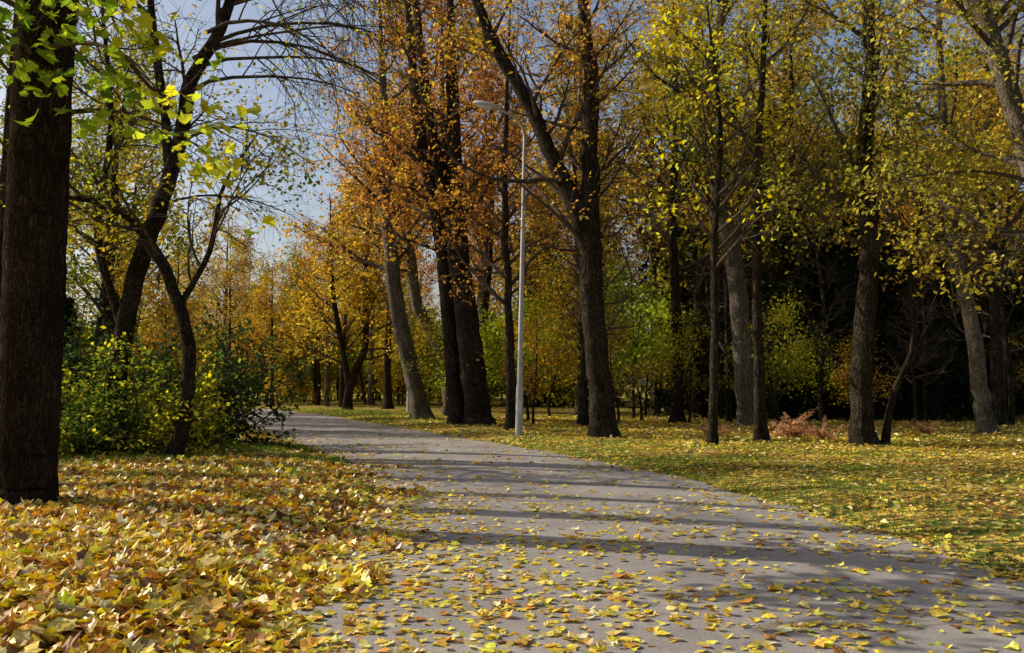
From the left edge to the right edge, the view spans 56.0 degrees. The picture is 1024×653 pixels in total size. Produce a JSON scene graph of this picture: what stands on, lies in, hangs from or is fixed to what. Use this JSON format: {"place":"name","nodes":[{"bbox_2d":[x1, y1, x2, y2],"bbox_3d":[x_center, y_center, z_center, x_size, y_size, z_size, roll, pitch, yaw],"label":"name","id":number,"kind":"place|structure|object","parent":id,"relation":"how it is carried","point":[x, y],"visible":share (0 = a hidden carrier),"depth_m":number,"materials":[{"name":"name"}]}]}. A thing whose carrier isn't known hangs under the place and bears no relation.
{"place":"outdoors","nodes":[
{"label":"outdoors","id":0,"kind":"place"},
{"bbox_2d":[0,0,1023,387],"label":"sky","id":1,"kind":"structure","parent":0,"point":[208,11],"materials":[{"name":"blue"}]},
{"bbox_2d":[3,388,1023,652],"bbox_3d":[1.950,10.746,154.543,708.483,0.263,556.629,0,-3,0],"label":"ground","id":2,"kind":"structure","parent":0,"point":[993,538],"depth_m":16.86,"materials":[{"name":"green plant"}]},
{"bbox_2d":[58,333,161,455],"bbox_3d":[-9.647,1.475,20.233,3.759,2.820,4.869,0,-3,0],"label":"shrub","id":3,"kind":"object","parent":2,"relation":"on","point":[73,436],"visible":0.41,"depth_m":20.46,"materials":[{"name":"green plant"}]},
{"bbox_2d":[60,276,177,425],"bbox_3d":[-12.224,0.906,24.833,7.372,5.358,7.151,0,-3,0],"label":"shrub","id":4,"kind":"object","parent":2,"relation":"on","point":[97,299],"visible":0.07,"depth_m":24.93,"materials":[{"name":"green plant"}]},
{"bbox_2d":[0,0,275,506],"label":"maple tree","id":5,"kind":"object","parent":2,"relation":"on","point":[45,39],"visible":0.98,"depth_m":11.54,"materials":[{"name":"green plant"}]},
{"bbox_2d":[61,301,257,444],"bbox_3d":[-10.288,1.863,24.631,5.326,5.350,7.942,3,-5,-45],"label":"shrub","id":6,"kind":"object","parent":2,"relation":"on","point":[108,323],"visible":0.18,"depth_m":24.70,"materials":[{"name":"green plant"}]},
{"bbox_2d":[61,325,258,456],"bbox_3d":[-8.388,1.581,20.897,6.096,3.093,3.694,0,-3,0],"label":"shrub","id":7,"kind":"object","parent":2,"relation":"on","point":[163,428],"visible":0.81,"depth_m":20.40,"materials":[{"name":"green plant"}]},
{"bbox_2d":[0,75,330,457],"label":"linden tree","id":8,"kind":"object","parent":2,"relation":"on","point":[177,444],"visible":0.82,"depth_m":19.97,"materials":[{"name":"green plant"}]},
{"bbox_2d":[62,302,323,448],"bbox_3d":[-7.748,1.426,23.946,6.756,4.250,5.103,2,-4,-26],"label":"shrub","id":9,"kind":"object","parent":2,"relation":"on","point":[246,380],"visible":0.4,"depth_m":24.28,"materials":[{"name":"green plant"}]},
{"bbox_2d":[0,0,562,452],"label":"linden tree","id":10,"kind":"object","parent":2,"relation":"on","point":[124,310],"visible":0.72,"depth_m":21.64,"materials":[{"name":"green plant"}]},
{"bbox_2d":[264,174,431,409],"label":"birch tree","id":11,"kind":"object","parent":2,"relation":"on","point":[364,288],"visible":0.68,"depth_m":56.77,"materials":[{"name":"yellow plant"}]},
{"bbox_2d":[315,84,435,408],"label":"oak tree","id":12,"kind":"object","parent":2,"relation":"on","point":[387,398],"visible":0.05,"depth_m":59.75,"materials":[{"name":"orange plant"}]},
{"bbox_2d":[287,0,466,420],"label":"oak tree","id":13,"kind":"object","parent":2,"relation":"on","point":[419,406],"visible":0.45,"depth_m":40.93,"materials":[{"name":"orange plant"}]},
{"bbox_2d":[281,63,489,412],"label":"oak tree","id":14,"kind":"object","parent":2,"relation":"on","point":[415,297],"visible":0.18,"depth_m":51.92,"materials":[{"name":"orange plant"}]},
{"bbox_2d":[396,238,410,410],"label":"street lamp","id":15,"kind":"object","parent":2,"relation":"on","point":[410,330],"visible":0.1,"depth_m":55.06,"materials":[{"name":"grey metal"}]},
{"bbox_2d":[323,0,560,424],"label":"oak tree","id":16,"kind":"object","parent":2,"relation":"on","point":[469,401],"visible":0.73,"depth_m":36.32,"materials":[{"name":"orange plant"}]},
{"bbox_2d":[408,0,580,429],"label":"linden tree","id":17,"kind":"object","parent":2,"relation":"on","point":[510,414],"visible":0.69,"depth_m":32.84,"materials":[{"name":"orange plant"}]},
{"bbox_2d":[473,101,525,434],"bbox_3d":[-0.377,-1.690,28.688,1.618,10.211,0.339,0,-3,-4],"label":"street lamp","id":18,"kind":"object","parent":2,"relation":"on","point":[484,105],"visible":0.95,"depth_m":28.66,"materials":[{"name":"grey metal"}]},
{"bbox_2d":[518,401,520,414],"bbox_3d":[0.218,2.404,28.407,0.100,0.400,0.030,1,-3,0],"label":"access door","id":19,"kind":"structure","parent":18,"relation":"in","point":[519,402],"depth_m":28.39,"materials":[{"name":"grey metal"}]},
{"bbox_2d":[0,0,1023,426],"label":"background forest","id":20,"kind":"object","parent":2,"relation":"on","point":[934,382],"visible":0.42,"depth_m":42.68,"materials":[{"name":"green plant"}]},
{"bbox_2d":[0,428,1023,652],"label":"fallen leaves","id":21,"kind":"object","parent":2,"relation":"on","point":[65,552],"visible":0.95,"depth_m":7.63,"materials":[{"name":"yellow plant"}]},
{"bbox_2d":[370,0,690,437],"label":"maple tree","id":22,"kind":"object","parent":2,"relation":"on","point":[582,210],"visible":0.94,"depth_m":27.50,"materials":[{"name":"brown plant"}]},
{"bbox_2d":[58,414,1023,573],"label":"leaf litter","id":23,"kind":"object","parent":2,"relation":"on","point":[879,480],"visible":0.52,"depth_m":21.11,"materials":[{"name":"yellow plant"}]},
{"bbox_2d":[479,12,634,424],"bbox_3d":[2.180,-4.417,36.496,5.962,16.579,6.463,2,-4,-30],"label":"ash tree","id":24,"kind":"object","parent":2,"relation":"on","point":[573,252],"visible":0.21,"depth_m":36.62,"materials":[{"name":"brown plant"}]},
{"bbox_2d":[577,0,776,422],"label":"ash tree","id":25,"kind":"object","parent":2,"relation":"on","point":[676,414],"visible":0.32,"depth_m":38.33,"materials":[{"name":"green plant"}]},
{"bbox_2d":[596,0,837,425],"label":"ash tree","id":26,"kind":"object","parent":2,"relation":"on","point":[743,368],"visible":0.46,"depth_m":35.29,"materials":[{"name":"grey plant"}]},
{"bbox_2d":[695,413,740,435],"bbox_3d":[5.949,2.903,27.759,1.358,0.755,1.086,0,-3,0],"label":"fern plant","id":27,"kind":"object","parent":2,"relation":"on","point":[722,431],"visible":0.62,"depth_m":27.79,"materials":[{"name":"brown plant"}]},
{"bbox_2d":[626,0,848,444],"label":"maple tree","id":28,"kind":"object","parent":2,"relation":"on","point":[712,437],"visible":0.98,"depth_m":24.56,"materials":[{"name":"yellow plant"}]},
{"bbox_2d":[651,0,866,441],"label":"ash tree","id":29,"kind":"object","parent":2,"relation":"on","point":[760,431],"visible":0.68,"depth_m":25.63,"materials":[{"name":"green plant"}]},
{"bbox_2d":[753,406,818,437],"bbox_3d":[7.671,2.791,27.244,1.912,1.068,2.216,-3,-5,44],"label":"fern plant","id":30,"kind":"object","parent":2,"relation":"on","point":[790,428],"visible":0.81,"depth_m":27.18,"materials":[{"name":"brown plant"}]},
{"bbox_2d":[788,414,814,433],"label":"fern plant","id":31,"kind":"object","parent":2,"relation":"on","point":[808,423],"visible":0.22,"depth_m":28.59,"materials":[{"name":"brown plant"}]},
{"bbox_2d":[730,0,878,418],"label":"ash tree","id":32,"kind":"object","parent":2,"relation":"on","point":[792,75],"visible":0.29,"depth_m":42.31,"materials":[{"name":"yellow plant"}]},
{"bbox_2d":[795,416,848,438],"bbox_3d":[8.371,2.824,26.465,1.397,0.756,1.920,0,-3,0],"label":"fern plant","id":33,"kind":"object","parent":2,"relation":"on","point":[819,433],"visible":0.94,"depth_m":26.38,"materials":[{"name":"brown plant"}]},
{"bbox_2d":[737,0,1023,445],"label":"linden tree","id":34,"kind":"object","parent":2,"relation":"on","point":[861,429],"visible":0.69,"depth_m":23.97,"materials":[{"name":"yellow plant"}]},
{"bbox_2d":[795,0,1023,433],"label":"linden tree","id":35,"kind":"object","parent":2,"relation":"on","point":[985,419],"visible":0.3,"depth_m":29.97,"materials":[{"name":"yellow plant"}]},
{"bbox_2d":[813,0,1023,315],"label":"willow tree","id":36,"kind":"object","parent":2,"relation":"on","point":[988,30],"visible":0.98,"depth_m":20.25,"materials":[{"name":"yellow plant"}]},
{"bbox_2d":[899,418,944,433],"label":"fern plant","id":37,"kind":"object","parent":2,"relation":"on","point":[922,429],"visible":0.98,"depth_m":29.26,"materials":[{"name":"brown plant"}]},
{"bbox_2d":[882,0,1023,425],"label":"ash tree","id":38,"kind":"object","parent":2,"relation":"on","point":[996,384],"visible":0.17,"depth_m":34.96,"materials":[{"name":"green plant"}]},
{"bbox_2d":[214,409,1023,652],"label":"park path","id":39,"kind":"structure","parent":0,"point":[973,640],"depth_m":8.35,"materials":[{"name":"grey asphalt"}]}
]}

